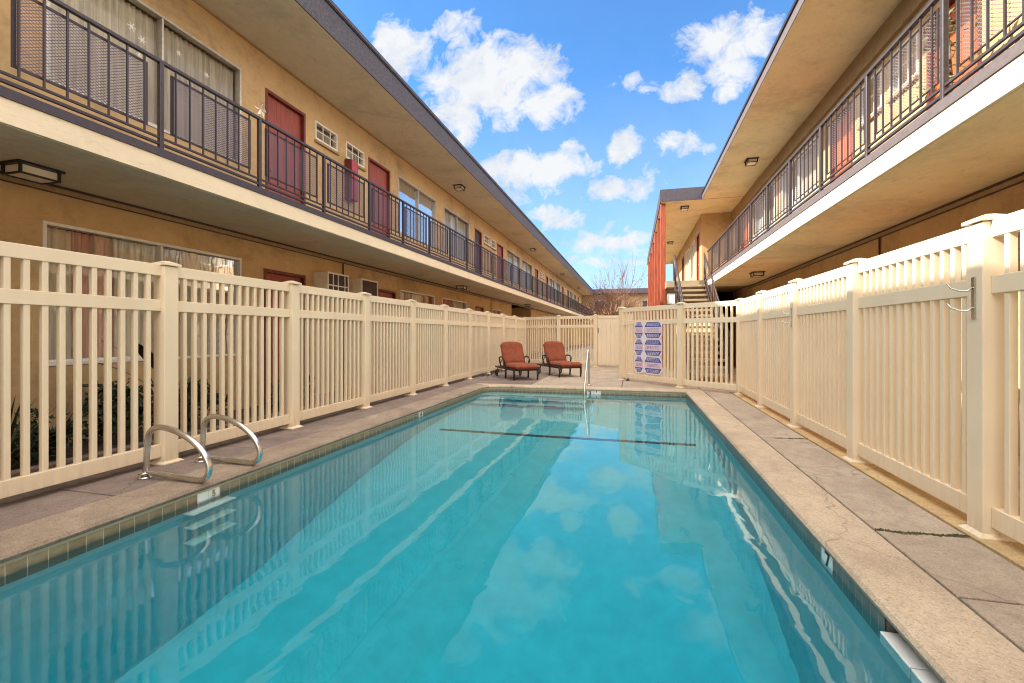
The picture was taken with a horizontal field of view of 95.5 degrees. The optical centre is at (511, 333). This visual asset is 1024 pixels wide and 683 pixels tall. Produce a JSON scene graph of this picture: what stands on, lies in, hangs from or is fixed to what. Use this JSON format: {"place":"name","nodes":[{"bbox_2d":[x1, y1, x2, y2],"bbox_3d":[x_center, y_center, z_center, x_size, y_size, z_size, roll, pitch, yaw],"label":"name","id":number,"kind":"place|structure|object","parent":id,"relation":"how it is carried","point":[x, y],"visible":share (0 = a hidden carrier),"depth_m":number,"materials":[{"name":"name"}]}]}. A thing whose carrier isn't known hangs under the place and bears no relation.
{"place":"outdoors","nodes":[
{"label":"outdoors","id":0,"kind":"place"},
{"bbox_2d":[0,490,112,531],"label":"deck slab","id":1,"kind":"structure","parent":0,"point":[16,513],"depth_m":3.25,"materials":[{"name":"concrete"}]},
{"bbox_2d":[82,340,153,405],"bbox_3d":[-4.266,0.625,5.053,0.888,1.127,0.963,0,0,-23],"label":"broadleaf plant","id":2,"kind":"object","parent":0,"point":[141,350],"visible":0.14,"depth_m":5.17,"materials":[{"name":"green plant"}]},
{"bbox_2d":[59,446,256,495],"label":"deck slab","id":3,"kind":"structure","parent":0,"point":[118,483],"depth_m":3.94,"materials":[{"name":"concrete"}]},
{"bbox_2d":[137,424,212,483],"bbox_3d":[-2.748,0.973,3.794,0.739,0.456,0.110,0,0,15],"label":"grab rail","id":4,"kind":"object","parent":3,"relation":"on","point":[146,472],"visible":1,"depth_m":3.78,"materials":[{"name":"silver metal"}]},
{"bbox_2d":[195,414,262,465],"bbox_3d":[-2.618,0.973,4.298,0.739,0.456,0.110,0,0,15],"label":"grab rail","id":5,"kind":"object","parent":3,"relation":"on","point":[247,431],"visible":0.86,"depth_m":4.27,"materials":[{"name":"silver metal"}]},
{"bbox_2d":[0,359,537,504],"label":"side path","id":6,"kind":"structure","parent":0,"point":[55,487],"depth_m":4.22,"materials":[{"name":"concrete"}]},
{"bbox_2d":[220,416,362,448],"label":"deck slab","id":7,"kind":"structure","parent":0,"point":[273,438],"depth_m":5.61,"materials":[{"name":"concrete"}]},
{"bbox_2d":[331,397,426,417],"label":"deck slab","id":8,"kind":"structure","parent":0,"point":[383,406],"depth_m":7.49,"materials":[{"name":"concrete"}]},
{"bbox_2d":[401,383,474,397],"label":"deck slab","id":9,"kind":"structure","parent":0,"point":[431,392],"depth_m":9.88,"materials":[{"name":"concrete"}]},
{"bbox_2d":[453,375,544,388],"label":"deck slab","id":10,"kind":"structure","parent":0,"point":[494,379],"depth_m":12.00,"materials":[{"name":"concrete"}]},
{"bbox_2d":[495,341,538,380],"bbox_3d":[0.115,0.707,12.764,0.811,0.993,1.610,0,0,-20],"label":"chaise lounge","id":11,"kind":"object","parent":10,"relation":"on","point":[512,357],"visible":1,"depth_m":12.87,"materials":[{"name":"fabric"}]},
{"bbox_2d":[483,370,558,376],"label":"deck slab","id":12,"kind":"structure","parent":0,"point":[544,373],"depth_m":14.13,"materials":[{"name":"concrete"}]},
{"bbox_2d":[482,369,508,376],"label":"weeds","id":13,"kind":"object","parent":12,"relation":"on","point":[501,371],"visible":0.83,"depth_m":14.11,"materials":[{"name":"green plant"}]},
{"bbox_2d":[529,363,558,369],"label":"deck slab","id":14,"kind":"structure","parent":0,"point":[544,368],"depth_m":16.17,"materials":[{"name":"concrete"}]},
{"bbox_2d":[526,315,598,366],"bbox_3d":[1.792,0.244,17.712,3.109,1.912,0.391,0,0,32],"label":"picket fence","id":15,"kind":"object","parent":14,"relation":"on","point":[594,326],"visible":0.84,"depth_m":17.49,"materials":[{"name":"beige plastic"}]},
{"bbox_2d":[529,344,592,358],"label":"side path","id":16,"kind":"structure","parent":0,"point":[564,350],"depth_m":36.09,"materials":[{"name":"concrete"}]},
{"bbox_2d":[332,0,793,288],"label":"sky","id":17,"kind":"structure","parent":0,"point":[581,111],"materials":[{"name":"blue"}]},
{"bbox_2d":[531,377,622,390],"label":"deck slab","id":18,"kind":"structure","parent":0,"point":[579,381],"depth_m":11.51,"materials":[{"name":"concrete"}]},
{"bbox_2d":[547,370,618,377],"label":"deck slab","id":19,"kind":"structure","parent":0,"point":[601,374],"depth_m":13.78,"materials":[{"name":"concrete"}]},
{"bbox_2d":[537,341,581,376],"bbox_3d":[1.377,0.707,13.645,0.811,0.993,1.610,0,0,-20],"label":"chaise lounge","id":20,"kind":"object","parent":19,"relation":"on","point":[554,355],"visible":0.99,"depth_m":13.76,"materials":[{"name":"fabric"}]},
{"bbox_2d":[562,365,618,370],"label":"deck slab","id":21,"kind":"structure","parent":0,"point":[608,368],"depth_m":16.17,"materials":[{"name":"concrete"}]},
{"bbox_2d":[527,345,733,365],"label":"courtyard walk","id":22,"kind":"structure","parent":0,"point":[592,356],"depth_m":24.88,"materials":[{"name":"concrete"}]},
{"bbox_2d":[574,284,622,324],"bbox_3d":[7.544,-1.521,40.157,4.726,5.450,5.038,0,0,15],"label":"plum tree","id":23,"kind":"object","parent":22,"relation":"on","point":[592,313],"visible":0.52,"depth_m":39.94,"materials":[{"name":"brown plant"}]},
{"bbox_2d":[579,256,647,319],"bbox_3d":[8.432,-2.433,37.107,6.466,7.781,5.860,0,0,15],"label":"bare tree","id":24,"kind":"object","parent":22,"relation":"on","point":[625,299],"visible":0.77,"depth_m":36.99,"materials":[{"name":"brown plant"}]},
{"bbox_2d":[626,372,686,379],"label":"deck slab","id":25,"kind":"structure","parent":0,"point":[662,375],"depth_m":13.45,"materials":[{"name":"concrete"}]},
{"bbox_2d":[622,379,698,392],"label":"deck slab","id":26,"kind":"structure","parent":0,"point":[634,383],"depth_m":10.84,"materials":[{"name":"concrete"}]},
{"bbox_2d":[617,300,735,390],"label":"picket gate","id":27,"kind":"structure","parent":26,"relation":"on","point":[680,321],"depth_m":10.29,"materials":[{"name":"beige plastic"}]},
{"bbox_2d":[634,321,661,374],"bbox_3d":[3.287,0.328,11.265,0.006,1.286,0.968,0,0,-26],"label":"safety sign","id":28,"kind":"object","parent":27,"relation":"attached to","point":[647,346],"visible":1,"depth_m":11.24,"materials":[{"name":"white plastic"}]},
{"bbox_2d":[666,292,675,304],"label":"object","id":29,"kind":"object","parent":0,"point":[671,298],"visible":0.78,"depth_m":15.06,"materials":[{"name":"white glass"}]},
{"bbox_2d":[676,365,724,373],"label":"deck slab","id":30,"kind":"structure","parent":0,"point":[703,370],"depth_m":15.29,"materials":[{"name":"concrete"}]},
{"bbox_2d":[686,373,735,381],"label":"deck slab","id":31,"kind":"structure","parent":0,"point":[734,378],"depth_m":12.26,"materials":[{"name":"concrete"}]},
{"bbox_2d":[698,382,735,392],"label":"deck slab","id":32,"kind":"structure","parent":0,"point":[704,389],"depth_m":9.88,"materials":[{"name":"concrete"}]},
{"bbox_2d":[705,392,750,405],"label":"deck slab","id":33,"kind":"structure","parent":0,"point":[724,398],"depth_m":8.52,"materials":[{"name":"concrete"}]},
{"bbox_2d":[721,405,806,439],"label":"deck slab","id":34,"kind":"structure","parent":0,"point":[757,422],"depth_m":6.24,"materials":[{"name":"concrete"}]},
{"bbox_2d":[761,437,967,537],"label":"deck slab","id":35,"kind":"structure","parent":0,"point":[871,503],"depth_m":3.52,"materials":[{"name":"concrete"}]},
{"bbox_2d":[876,530,1023,605],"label":"deck slab","id":36,"kind":"structure","parent":0,"point":[963,568],"depth_m":2.40,"materials":[{"name":"concrete"}]},
{"bbox_2d":[875,528,969,536],"bbox_3d":[2.467,1.195,2.791,0.496,0.010,0.080,0,0,12],"label":"moss","id":37,"kind":"object","parent":36,"relation":"on","point":[923,533],"visible":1,"depth_m":2.78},
{"bbox_2d":[961,447,1019,489],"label":"deck slab","id":38,"kind":"structure","parent":0,"point":[1018,468],"depth_m":4.18,"materials":[{"name":"concrete"}]},
{"bbox_2d":[961,466,1019,515],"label":"deck slab","id":39,"kind":"structure","parent":0,"point":[1018,495],"depth_m":3.42,"materials":[{"name":"concrete"}]},
{"bbox_2d":[961,598,1023,652],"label":"deck slab","id":40,"kind":"structure","parent":0,"point":[1006,621],"depth_m":1.98,"materials":[{"name":"concrete"}]},
{"label":"ground","id":41,"kind":"structure","parent":0,"visible":0},
{"bbox_2d":[11,383,378,470],"bbox_3d":[-3.226,1.240,9.106,1.110,0.120,28.000,0,0,15],"label":"planting bed","id":42,"kind":"object","parent":41,"relation":"on","point":[100,444],"visible":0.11,"depth_m":5.20,"materials":[{"name":"soil"}]},
{"bbox_2d":[11,395,88,465],"bbox_3d":[-4.383,0.821,4.008,1.099,0.678,1.242,0,0,15],"label":"spiky plant","id":43,"kind":"object","parent":42,"relation":"on","point":[15,452],"visible":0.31,"depth_m":4.05,"materials":[{"name":"green plant"}]},
{"bbox_2d":[11,404,88,462],"bbox_3d":[-4.402,0.915,4.410,0.712,0.540,0.691,0,0,15],"label":"shrub","id":44,"kind":"object","parent":42,"relation":"on","point":[34,435],"visible":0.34,"depth_m":4.31,"materials":[{"name":"green plant"}]},
{"bbox_2d":[15,405,88,456],"bbox_3d":[-4.433,0.905,4.357,0.808,0.510,0.603,0,0,5],"label":"spiky plant","id":45,"kind":"object","parent":42,"relation":"on","point":[54,443],"visible":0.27,"depth_m":4.43,"materials":[{"name":"green plant"}]},
{"bbox_2d":[66,378,179,443],"bbox_3d":[-4.188,0.826,5.004,1.067,0.714,0.871,0,0,15],"label":"shrub","id":46,"kind":"object","parent":42,"relation":"on","point":[100,415],"visible":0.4,"depth_m":4.89,"materials":[{"name":"green plant"}]},
{"bbox_2d":[178,376,227,428],"bbox_3d":[-3.992,0.850,5.729,0.851,0.668,0.953,0,0,15],"label":"shrub","id":47,"kind":"object","parent":42,"relation":"on","point":[198,398],"visible":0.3,"depth_m":5.73,"materials":[{"name":"green plant"}]},
{"bbox_2d":[264,371,314,407],"bbox_3d":[-3.549,0.889,7.427,0.804,0.590,0.597,0,0,-17],"label":"shrub","id":48,"kind":"object","parent":42,"relation":"on","point":[278,390],"visible":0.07,"depth_m":7.41,"materials":[{"name":"green plant"}]},
{"bbox_2d":[0,383,488,563],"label":"pool coping","id":49,"kind":"object","parent":41,"relation":"on","point":[24,539],"visible":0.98,"depth_m":3.53,"materials":[{"name":"beige concrete"}]},
{"bbox_2d":[11,357,531,477],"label":"bed kerb","id":50,"kind":"structure","parent":41,"relation":"on","point":[35,468],"depth_m":4.32,"materials":[{"name":"concrete"}]},
{"bbox_2d":[0,0,593,448],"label":"apartment building","id":51,"kind":"structure","parent":41,"relation":"on","point":[148,130],"depth_m":6.83,"materials":[{"name":"beige paint"}]},
{"bbox_2d":[0,159,65,184],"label":"ceiling lamp","id":52,"kind":"object","parent":51,"relation":"attached to","point":[21,169],"visible":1,"depth_m":4.37,"materials":[{"name":"black metal"}]},
{"bbox_2d":[42,220,241,365],"bbox_3d":[-4.691,-0.425,6.124,0.227,1.530,2.550,0,0,15],"label":"window","id":53,"kind":"structure","parent":51,"relation":"in","point":[59,236],"depth_m":5.74,"materials":[{"name":"beige glass"}]},
{"bbox_2d":[46,0,241,163],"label":"window","id":54,"kind":"structure","parent":51,"relation":"in","point":[122,18],"depth_m":6.09,"materials":[{"name":"metal"}]},
{"bbox_2d":[255,104,265,116],"bbox_3d":[-3.231,-2.873,5.976,0.024,0.207,0.200,0,0,15],"label":"rail ornament","id":55,"kind":"object","parent":51,"relation":"on","point":[264,110],"visible":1,"depth_m":6.00,"materials":[{"name":"white paint"}]},
{"bbox_2d":[264,268,305,404],"bbox_3d":[-4.079,0.050,8.284,0.132,2.300,1.020,0,0,15],"label":"door","id":56,"kind":"structure","parent":51,"relation":"in","point":[271,275],"depth_m":8.09,"materials":[{"name":"red paint"}]},
{"bbox_2d":[265,88,305,204],"bbox_3d":[-4.066,-2.970,8.302,0.148,2.340,0.980,0,0,15],"label":"door","id":57,"kind":"structure","parent":51,"relation":"in","point":[280,113],"depth_m":8.35,"materials":[{"name":"red paint"}]},
{"bbox_2d":[315,120,337,151],"bbox_3d":[-3.812,-3.980,9.393,0.172,0.360,0.700,0,0,15],"label":"window","id":58,"kind":"structure","parent":51,"relation":"in","point":[320,135],"depth_m":9.48,"materials":[{"name":"white paint"}]},
{"bbox_2d":[314,271,348,299],"bbox_3d":[-3.597,-0.950,9.280,0.320,0.500,0.690,0,0,15],"label":"air conditioner","id":59,"kind":"object","parent":51,"relation":"attached to","point":[331,281],"visible":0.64,"depth_m":9.04,"materials":[{"name":"beige paint"}]},
{"bbox_2d":[344,159,357,201],"bbox_3d":[-3.471,-3.310,10.058,0.175,0.860,0.260,0,0,15],"label":"wall cabinet","id":60,"kind":"object","parent":51,"relation":"attached to","point":[351,164],"depth_m":9.95,"materials":[{"name":"red paint"}]},
{"bbox_2d":[351,160,357,200],"bbox_3d":[-3.394,-3.310,10.038,0.015,0.820,0.230,0,0,15],"label":"cabinet door","id":61,"kind":"structure","parent":60,"relation":"in","point":[354,166],"depth_m":10.05,"materials":[{"name":"red paint"}]},
{"bbox_2d":[346,141,363,167],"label":"window","id":62,"kind":"structure","parent":51,"relation":"in","point":[350,154],"depth_m":10.45,"materials":[{"name":"white paint"}]},
{"bbox_2d":[349,278,377,301],"bbox_3d":[-3.310,-0.950,10.383,0.320,0.500,0.670,0,0,15],"label":"air conditioner","id":63,"kind":"object","parent":51,"relation":"attached to","point":[358,285],"visible":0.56,"depth_m":10.12,"materials":[{"name":"beige paint"}]},
{"bbox_2d":[368,157,389,237],"bbox_3d":[-3.281,-2.970,11.352,0.132,2.340,1.000,0,0,15],"label":"door","id":64,"kind":"structure","parent":51,"relation":"in","point":[378,174],"depth_m":11.45,"materials":[{"name":"red paint"}]},
{"bbox_2d":[378,289,395,382],"bbox_3d":[-3.195,0.050,11.681,0.132,2.300,0.900,0,0,15],"label":"door","id":65,"kind":"structure","parent":51,"relation":"in","point":[381,292],"depth_m":11.49,"materials":[{"name":"red paint"}]},
{"bbox_2d":[398,175,435,247],"bbox_3d":[-2.730,-3.420,13.410,0.102,1.520,2.420,0,0,15],"label":"window","id":66,"kind":"structure","parent":51,"relation":"in","point":[407,192],"depth_m":13.32,"materials":[{"name":"glass"}]},
{"bbox_2d":[400,290,434,304],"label":"window","id":67,"kind":"structure","parent":51,"relation":"in","point":[404,295],"depth_m":13.56,"materials":[{"name":"beige glass"}]},
{"bbox_2d":[442,298,466,308],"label":"window","id":68,"kind":"structure","parent":51,"relation":"in","point":[450,302],"depth_m":16.25,"materials":[{"name":"beige glass"}]},
{"bbox_2d":[444,206,468,261],"bbox_3d":[-1.992,-3.420,16.385,0.172,1.520,2.390,0,0,15],"label":"window","id":69,"kind":"structure","parent":51,"relation":"in","point":[451,221],"depth_m":16.37,"materials":[{"name":"glass"}]},
{"bbox_2d":[453,184,465,190],"bbox_3d":[-1.677,-4.652,14.799,0.300,0.114,0.360,0,0,15],"label":"ceiling lamp","id":70,"kind":"object","parent":51,"relation":"attached to","point":[459,187],"visible":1,"depth_m":14.72,"materials":[{"name":"beige glass"}]},
{"bbox_2d":[456,285,467,289],"bbox_3d":[-1.671,-1.536,15.418,0.300,0.114,0.360,0,0,15],"label":"ceiling lamp","id":71,"kind":"object","parent":51,"relation":"attached to","point":[461,287],"visible":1,"depth_m":15.29,"materials":[{"name":"beige glass"}]},
{"bbox_2d":[475,228,481,273],"bbox_3d":[-1.393,-2.970,18.575,0.148,2.340,0.850,0,0,15],"label":"door","id":72,"kind":"structure","parent":51,"relation":"in","point":[478,235],"depth_m":18.66,"materials":[{"name":"red wood"}]},
{"bbox_2d":[476,306,483,311],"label":"door","id":73,"kind":"structure","parent":51,"relation":"in","point":[481,309],"depth_m":18.90,"materials":[{"name":"red paint"}]},
{"bbox_2d":[484,234,489,245],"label":"window","id":74,"kind":"structure","parent":51,"relation":"in","point":[486,239],"depth_m":19.78,"materials":[{"name":"white paint"}]},
{"bbox_2d":[493,309,500,313],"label":"window","id":75,"kind":"structure","parent":51,"relation":"in","point":[495,311],"depth_m":21.22,"materials":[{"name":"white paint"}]},
{"bbox_2d":[497,243,502,282],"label":"door","id":76,"kind":"structure","parent":51,"relation":"in","point":[499,248],"depth_m":21.90,"materials":[{"name":"red paint"}]},
{"bbox_2d":[507,249,519,284],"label":"window","id":77,"kind":"structure","parent":51,"relation":"in","point":[511,258],"depth_m":24.11,"materials":[{"name":"glass"}]},
{"bbox_2d":[522,259,531,288],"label":"window","id":78,"kind":"structure","parent":51,"relation":"in","point":[528,268],"depth_m":27.33,"materials":[{"name":"glass"}]},
{"bbox_2d":[535,269,537,295],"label":"door","id":79,"kind":"structure","parent":51,"relation":"in","point":[536,271],"depth_m":29.76,"materials":[{"name":"red paint"}]},
{"bbox_2d":[549,319,551,337],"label":"window","id":80,"kind":"structure","parent":51,"relation":"in","point":[549,319],"depth_m":34.79,"materials":[{"name":"white paint"}]},
{"bbox_2d":[549,277,554,298],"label":"window","id":81,"kind":"structure","parent":51,"relation":"in","point":[551,282],"depth_m":35.62,"materials":[{"name":"glass"}]},
{"bbox_2d":[556,282,559,300],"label":"window","id":82,"kind":"structure","parent":51,"relation":"in","point":[557,285],"depth_m":39.37,"materials":[{"name":"glass"}]},
{"bbox_2d":[0,388,942,682],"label":"pool basin","id":83,"kind":"object","parent":41,"relation":"in","point":[910,656],"visible":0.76,"depth_m":3.23,"materials":[{"name":"paint"}]},
{"bbox_2d":[0,391,920,682],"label":"pool water","id":84,"kind":"structure","parent":83,"relation":"in","point":[520,537],"depth_m":2.56,"materials":[{"name":"teal liquid"}]},
{"bbox_2d":[583,348,590,396],"bbox_3d":[1.674,1.065,10.403,0.110,1.470,1.129,0,0,15],"label":"pool handrail","id":85,"kind":"object","parent":83,"relation":"on","point":[588,359],"visible":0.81,"depth_m":10.52,"materials":[{"name":"silver metal"}]},
{"bbox_2d":[477,383,700,392],"bbox_3d":[1.537,1.226,10.454,5.130,0.060,0.472,0,0,15],"label":"pool coping","id":86,"kind":"object","parent":41,"relation":"on","point":[660,390],"visible":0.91,"depth_m":10.40,"materials":[{"name":"beige concrete"}]},
{"bbox_2d":[581,288,647,343],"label":"apartment building","id":87,"kind":"structure","parent":41,"relation":"on","point":[640,293],"depth_m":55.82,"materials":[{"name":"beige paint"}]},
{"bbox_2d":[642,300,647,306],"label":"window","id":88,"kind":"structure","parent":87,"relation":"in","point":[646,301],"depth_m":55.02,"materials":[{"name":"white glass"}]},
{"bbox_2d":[647,0,1023,454],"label":"apartment building","id":89,"kind":"structure","parent":41,"relation":"on","point":[849,140],"depth_m":6.83,"materials":[{"name":"beige paint"}]},
{"bbox_2d":[682,257,683,280],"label":"door","id":90,"kind":"structure","parent":89,"relation":"in","point":[683,257],"depth_m":25.31,"materials":[{"name":"grey"}]},
{"bbox_2d":[680,206,688,210],"bbox_3d":[6.399,-4.652,17.244,0.300,0.114,0.360,0,0,15],"label":"ceiling lamp","id":91,"kind":"object","parent":89,"relation":"attached to","point":[684,208],"visible":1,"depth_m":17.12,"materials":[{"name":"beige glass"}]},
{"bbox_2d":[686,249,688,280],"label":"window","id":92,"kind":"structure","parent":89,"relation":"in","point":[687,253],"depth_m":23.36,"materials":[{"name":"white glass"}]},
{"bbox_2d":[691,240,694,279],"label":"window","id":93,"kind":"structure","parent":89,"relation":"in","point":[693,244],"depth_m":20.81,"materials":[{"name":"white glass"}]},
{"bbox_2d":[697,234,698,279],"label":"door","id":94,"kind":"structure","parent":89,"relation":"in","point":[698,234],"depth_m":19.51,"materials":[{"name":"orange paint"}]},
{"bbox_2d":[741,213,748,251],"bbox_3d":[8.069,-2.950,15.983,0.132,2.300,1.000,0,0,15],"label":"door","id":95,"kind":"structure","parent":89,"relation":"in","point":[748,213],"depth_m":16.04,"materials":[{"name":"orange paint"}]},
{"bbox_2d":[744,157,758,166],"bbox_3d":[6.475,-4.652,12.575,0.300,0.114,0.360,0,0,15],"label":"ceiling lamp","id":96,"kind":"object","parent":89,"relation":"attached to","point":[752,161],"visible":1,"depth_m":12.49,"materials":[{"name":"beige glass"}]},
{"bbox_2d":[749,271,765,277],"bbox_3d":[6.324,-1.536,11.994,0.300,0.114,0.360,0,0,15],"label":"ceiling lamp","id":97,"kind":"object","parent":89,"relation":"attached to","point":[757,274],"visible":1,"depth_m":11.87,"materials":[{"name":"beige glass"}]},
{"bbox_2d":[753,182,774,241],"bbox_3d":[7.509,-3.400,13.752,0.172,1.480,2.400,0,0,15],"label":"window","id":98,"kind":"structure","parent":89,"relation":"in","point":[774,182],"depth_m":14.33,"materials":[{"name":"glass"}]},
{"bbox_2d":[781,136,817,219],"bbox_3d":[6.754,-3.400,10.849,0.172,1.480,2.400,0,0,15],"label":"window","id":99,"kind":"structure","parent":89,"relation":"in","point":[814,163],"depth_m":10.81,"materials":[{"name":"glass"}]},
{"bbox_2d":[830,102,852,181],"bbox_3d":[6.149,-2.950,8.604,0.132,2.300,0.950,0,0,15],"label":"door","id":100,"kind":"structure","parent":89,"relation":"in","point":[845,110],"depth_m":8.65,"materials":[{"name":"orange paint"}]},
{"bbox_2d":[862,66,881,120],"bbox_3d":[5.851,-3.830,7.519,0.102,0.620,0.700,0,0,15],"label":"window","id":101,"kind":"structure","parent":89,"relation":"in","point":[872,78],"depth_m":7.49,"materials":[{"name":"white paint"}]},
{"bbox_2d":[893,28,917,94],"bbox_3d":[5.614,-3.830,6.609,0.102,0.620,0.700,0,0,15],"label":"window","id":102,"kind":"structure","parent":89,"relation":"in","point":[895,79],"depth_m":6.64,"materials":[{"name":"white paint"}]},
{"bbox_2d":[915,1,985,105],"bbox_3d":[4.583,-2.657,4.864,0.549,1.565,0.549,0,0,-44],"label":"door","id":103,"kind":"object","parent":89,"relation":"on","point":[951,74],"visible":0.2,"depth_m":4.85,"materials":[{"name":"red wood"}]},
{"bbox_2d":[926,0,981,108],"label":"door","id":104,"kind":"structure","parent":89,"relation":"in","point":[952,4],"depth_m":5.64,"materials":[{"name":"orange paint"}]},
{"bbox_2d":[684,390,1023,682],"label":"pool coping","id":105,"kind":"object","parent":41,"relation":"on","point":[946,635],"visible":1,"depth_m":2.26,"materials":[{"name":"beige concrete"}]},
{"bbox_2d":[731,393,1023,570],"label":"fence footing","id":106,"kind":"object","parent":41,"relation":"on","point":[953,517],"visible":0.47,"depth_m":3.50,"materials":[{"name":"beige concrete"}]},
{"bbox_2d":[734,209,1023,544],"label":"picket fence","id":107,"kind":"object","parent":106,"relation":"on","point":[859,360],"visible":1,"depth_m":3.45,"materials":[{"name":"beige plastic"}]},
{"bbox_2d":[781,308,791,326],"bbox_3d":[3.567,-0.215,6.044,0.032,0.250,0.130,0,0,-42],"label":"towel hook","id":108,"kind":"object","parent":107,"relation":"attached to","point":[791,316],"visible":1,"depth_m":5.99,"materials":[{"name":"silver metal"}]},
{"bbox_2d":[946,277,975,318],"bbox_3d":[2.731,-0.215,2.831,0.032,0.250,0.130,0,0,-42],"label":"towel hook","id":109,"kind":"object","parent":107,"relation":"attached to","point":[973,298],"visible":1,"depth_m":2.79,"materials":[{"name":"silver metal"}]},
{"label":"deck slab","id":110,"kind":"structure","parent":0,"visible":0},
{"bbox_2d":[0,241,526,498],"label":"picket fence","id":111,"kind":"object","parent":110,"relation":"on","point":[423,345],"visible":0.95,"depth_m":4.71,"materials":[{"name":"beige plastic"}]},
{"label":"deck slab","id":112,"kind":"structure","parent":0,"visible":0},
{"bbox_2d":[598,314,628,367],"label":"solid gate","id":113,"kind":"structure","parent":112,"relation":"on","point":[608,340],"depth_m":16.85,"materials":[{"name":"beige plastic"}]}
]}

